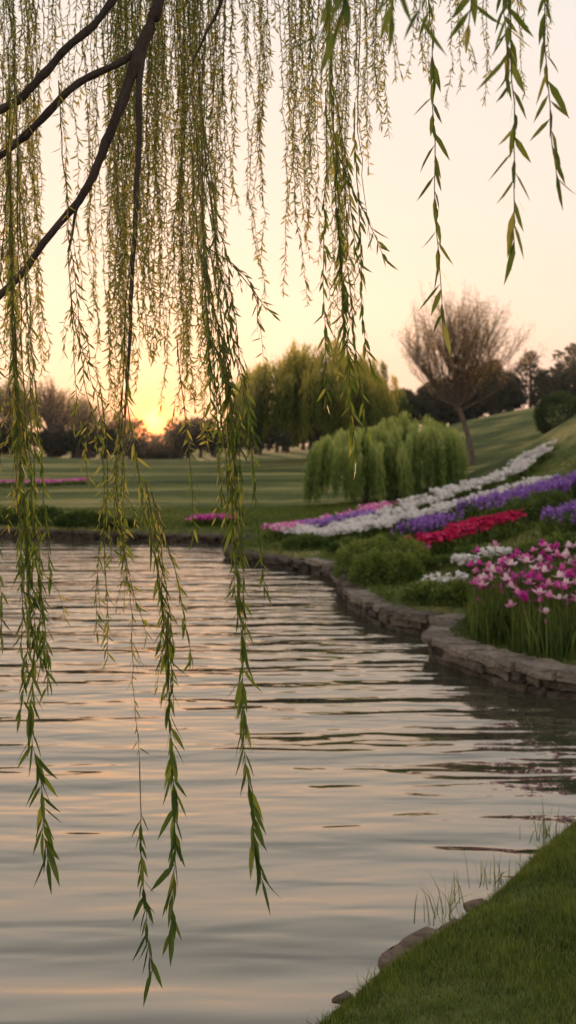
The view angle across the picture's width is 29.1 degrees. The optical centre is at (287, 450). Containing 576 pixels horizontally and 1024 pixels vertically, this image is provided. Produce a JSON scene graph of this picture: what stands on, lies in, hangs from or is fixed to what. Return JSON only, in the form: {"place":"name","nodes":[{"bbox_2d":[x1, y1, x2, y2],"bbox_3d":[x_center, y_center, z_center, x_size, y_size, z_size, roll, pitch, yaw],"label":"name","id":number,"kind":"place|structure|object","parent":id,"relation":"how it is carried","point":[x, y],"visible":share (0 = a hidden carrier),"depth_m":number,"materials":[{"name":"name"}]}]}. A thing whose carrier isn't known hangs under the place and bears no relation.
{"place":"outdoors","nodes":[
{"label":"outdoors","id":0,"kind":"place"},
{"bbox_2d":[0,537,575,1023],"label":"water","id":1,"kind":"structure","parent":0,"point":[390,767],"depth_m":7.18,"materials":[{"name":"grey liquid"}]},
{"bbox_2d":[414,801,559,925],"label":"reed tufts","id":2,"kind":"object","parent":1,"relation":"on","point":[485,875],"visible":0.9,"depth_m":5.46,"materials":[{"name":"green plant"}]},
{"bbox_2d":[0,403,575,1023],"bbox_3d":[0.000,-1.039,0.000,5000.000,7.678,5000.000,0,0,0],"label":"ground","id":3,"kind":"structure","parent":0,"point":[500,439],"depth_m":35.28,"materials":[{"name":"green plant"}]},
{"bbox_2d":[0,477,87,486],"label":"pink flower bed","id":4,"kind":"object","parent":3,"relation":"on","point":[48,482],"visible":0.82,"depth_m":41.59,"materials":[{"name":"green plant"}]},
{"bbox_2d":[0,504,136,529],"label":"waterside shrub","id":5,"kind":"object","parent":3,"relation":"on","point":[71,517],"visible":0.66,"depth_m":28.14,"materials":[{"name":"green plant"}]},
{"bbox_2d":[184,513,239,526],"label":"pink flower bed","id":6,"kind":"object","parent":3,"relation":"on","point":[207,519],"visible":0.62,"depth_m":27.53,"materials":[{"name":"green plant"}]},
{"bbox_2d":[0,369,461,458],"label":"distant bare trees","id":7,"kind":"object","parent":3,"relation":"on","point":[54,412],"visible":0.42,"depth_m":80.48,"materials":[{"name":"brown plant"}]},
{"bbox_2d":[0,0,574,1006],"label":"weeping willow tree","id":8,"kind":"object","parent":3,"relation":"on","point":[136,60],"visible":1,"depth_m":3.40,"materials":[{"name":"green plant"}]},
{"bbox_2d":[0,528,575,700],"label":"stone edging","id":9,"kind":"object","parent":3,"relation":"on","point":[546,677],"visible":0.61,"depth_m":12.54,"materials":[{"name":"grey stone"}]},
{"bbox_2d":[0,342,575,458],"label":"distant trees","id":10,"kind":"object","parent":3,"relation":"on","point":[422,401],"visible":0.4,"depth_m":83.67,"materials":[{"name":"green plant"}]},
{"bbox_2d":[223,338,400,458],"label":"weeping willow tree","id":11,"kind":"object","parent":3,"relation":"on","point":[298,381],"visible":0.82,"depth_m":57.26,"materials":[{"name":"green plant"}]},
{"bbox_2d":[260,500,396,540],"bbox_3d":[1.046,1.536,24.538,1.316,0.788,4.082,0,0,42],"label":"lilac flower bed","id":12,"kind":"object","parent":3,"relation":"on","point":[374,506],"visible":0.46,"depth_m":23.60,"materials":[{"name":"plant"}]},
{"bbox_2d":[297,509,380,527],"bbox_3d":[1.060,1.603,23.987,2.849,0.648,1.080,0,0,-40],"label":"lilac flower bed","id":13,"kind":"object","parent":3,"relation":"on","point":[324,522],"visible":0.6,"depth_m":23.89,"materials":[{"name":"purple plant"}]},
{"bbox_2d":[280,521,417,552],"bbox_3d":[1.207,1.647,21.087,3.003,0.621,2.324,0,0,19],"label":"garden shrub","id":14,"kind":"object","parent":3,"relation":"on","point":[292,541],"visible":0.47,"depth_m":21.21,"materials":[{"name":"green plant"}]},
{"bbox_2d":[298,425,422,506],"bbox_3d":[2.300,0.542,32.440,3.412,2.629,3.301,0,0,39],"label":"weeping willow tree","id":15,"kind":"object","parent":3,"relation":"on","point":[381,467],"visible":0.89,"depth_m":31.75,"materials":[{"name":"green plant"}]},
{"bbox_2d":[322,358,412,437],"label":"weeping willow tree","id":16,"kind":"object","parent":3,"relation":"on","point":[395,381],"visible":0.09,"depth_m":67.62,"materials":[{"name":"green plant"}]},
{"bbox_2d":[331,534,434,585],"bbox_3d":[1.447,1.628,16.485,1.598,0.736,2.144,0,0,0],"label":"shrub","id":17,"kind":"object","parent":3,"relation":"on","point":[390,560],"visible":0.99,"depth_m":16.05,"materials":[{"name":"green plant"}]},
{"bbox_2d":[332,898,484,1004],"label":"bank rocks","id":18,"kind":"object","parent":3,"relation":"on","point":[417,935],"visible":0.31,"depth_m":4.80,"materials":[{"name":"grey stone"}]},
{"bbox_2d":[361,409,468,491],"bbox_3d":[3.794,0.189,33.036,3.160,2.809,3.125,0,0,0],"label":"weeping willow tree","id":19,"kind":"object","parent":3,"relation":"on","point":[441,455],"visible":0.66,"depth_m":32.00,"materials":[{"name":"green plant"}]},
{"bbox_2d":[270,440,561,540],"bbox_3d":[3.665,0.808,26.708,2.098,2.238,11.233,0,0,40],"label":"white flower bed","id":20,"kind":"object","parent":3,"relation":"on","point":[523,464],"visible":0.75,"depth_m":27.23,"materials":[{"name":"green plant"}]},
{"bbox_2d":[384,510,463,539],"bbox_3d":[2.671,1.450,20.996,1.509,0.666,1.583,0,0,-39],"label":"purple flower bed","id":21,"kind":"object","parent":3,"relation":"on","point":[431,523],"visible":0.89,"depth_m":20.77,"materials":[{"name":"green plant"}]},
{"bbox_2d":[411,543,436,559],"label":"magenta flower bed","id":22,"kind":"object","parent":3,"relation":"on","point":[427,545],"visible":0.08,"depth_m":17.86,"materials":[{"name":"green plant"}]},
{"bbox_2d":[293,473,557,545],"bbox_3d":[3.459,1.227,24.267,8.086,1.395,1.710,0,0,-41],"label":"white flower bed","id":23,"kind":"object","parent":3,"relation":"on","point":[363,528],"visible":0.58,"depth_m":22.74,"materials":[{"name":"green plant"}]},
{"bbox_2d":[416,570,470,596],"bbox_3d":[2.058,1.730,14.271,0.590,0.399,1.014,0,0,-45],"label":"white tulip bed","id":24,"kind":"object","parent":3,"relation":"on","point":[441,579],"visible":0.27,"depth_m":14.26,"materials":[{"name":"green plant"}]},
{"bbox_2d":[437,387,467,425],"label":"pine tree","id":25,"kind":"object","parent":3,"relation":"on","point":[446,406],"visible":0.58,"depth_m":77.70,"materials":[{"name":"green plant"}]},
{"bbox_2d":[391,275,546,463],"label":"bare tree","id":26,"kind":"object","parent":3,"relation":"on","point":[467,344],"visible":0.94,"depth_m":49.43,"materials":[{"name":"brown plant"}]},
{"bbox_2d":[403,509,534,555],"bbox_3d":[2.893,1.420,18.630,1.798,0.811,2.760,0,0,38],"label":"crimson flower bed","id":27,"kind":"object","parent":3,"relation":"on","point":[481,529],"visible":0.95,"depth_m":18.31,"materials":[{"name":"red plant"}]},
{"bbox_2d":[446,545,516,578],"bbox_3d":[2.683,1.571,15.310,1.102,0.535,0.727,0,0,0],"label":"white tulip bed","id":28,"kind":"object","parent":3,"relation":"on","point":[462,559],"visible":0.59,"depth_m":15.26,"materials":[{"name":"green plant"}]},
{"bbox_2d":[399,559,575,607],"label":"garden shrub","id":29,"kind":"object","parent":3,"relation":"on","point":[434,592],"visible":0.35,"depth_m":13.59,"materials":[{"name":"green plant"}]},
{"bbox_2d":[476,358,515,413],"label":"pine tree","id":30,"kind":"object","parent":3,"relation":"on","point":[494,382],"visible":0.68,"depth_m":75.86,"materials":[{"name":"green plant"}]},
{"bbox_2d":[424,531,575,568],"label":"flower bed","id":31,"kind":"object","parent":3,"relation":"on","point":[443,559],"visible":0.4,"depth_m":15.63,"materials":[{"name":"green plant"}]},
{"bbox_2d":[449,470,575,520],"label":"purple flower bed","id":32,"kind":"object","parent":3,"relation":"on","point":[482,504],"visible":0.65,"depth_m":22.58,"materials":[{"name":"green plant"}]},
{"bbox_2d":[501,371,525,412],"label":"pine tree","id":33,"kind":"object","parent":3,"relation":"on","point":[510,373],"visible":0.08,"depth_m":78.83,"materials":[{"name":"green plant"}]},
{"bbox_2d":[462,537,575,660],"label":"iris bed","id":34,"kind":"object","parent":3,"relation":"on","point":[533,612],"visible":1,"depth_m":11.28,"materials":[{"name":"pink plant"}]},
{"bbox_2d":[479,487,573,526],"bbox_3d":[4.506,1.097,20.601,2.002,0.826,1.315,0,0,-24],"label":"garden shrub","id":35,"kind":"object","parent":3,"relation":"on","point":[534,504],"visible":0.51,"depth_m":20.49,"materials":[{"name":"green plant"}]},
{"bbox_2d":[507,350,551,407],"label":"pine tree","id":36,"kind":"object","parent":3,"relation":"on","point":[531,396],"visible":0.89,"depth_m":75.90,"materials":[{"name":"green plant"}]},
{"bbox_2d":[532,369,556,406],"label":"pine tree","id":37,"kind":"object","parent":3,"relation":"on","point":[547,384],"visible":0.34,"depth_m":77.81,"materials":[{"name":"green plant"}]},
{"bbox_2d":[528,499,575,537],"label":"purple flower bed","id":38,"kind":"object","parent":3,"relation":"on","point":[561,519],"visible":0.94,"depth_m":17.12,"materials":[{"name":"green plant"}]},
{"bbox_2d":[532,390,575,433],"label":"round shrub","id":39,"kind":"object","parent":3,"relation":"on","point":[542,410],"visible":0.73,"depth_m":51.51,"materials":[{"name":"green plant"}]},
{"bbox_2d":[0,0,575,449],"label":"sky","id":40,"kind":"structure","parent":0,"point":[540,286],"materials":[{"name":"beige"}]}
]}

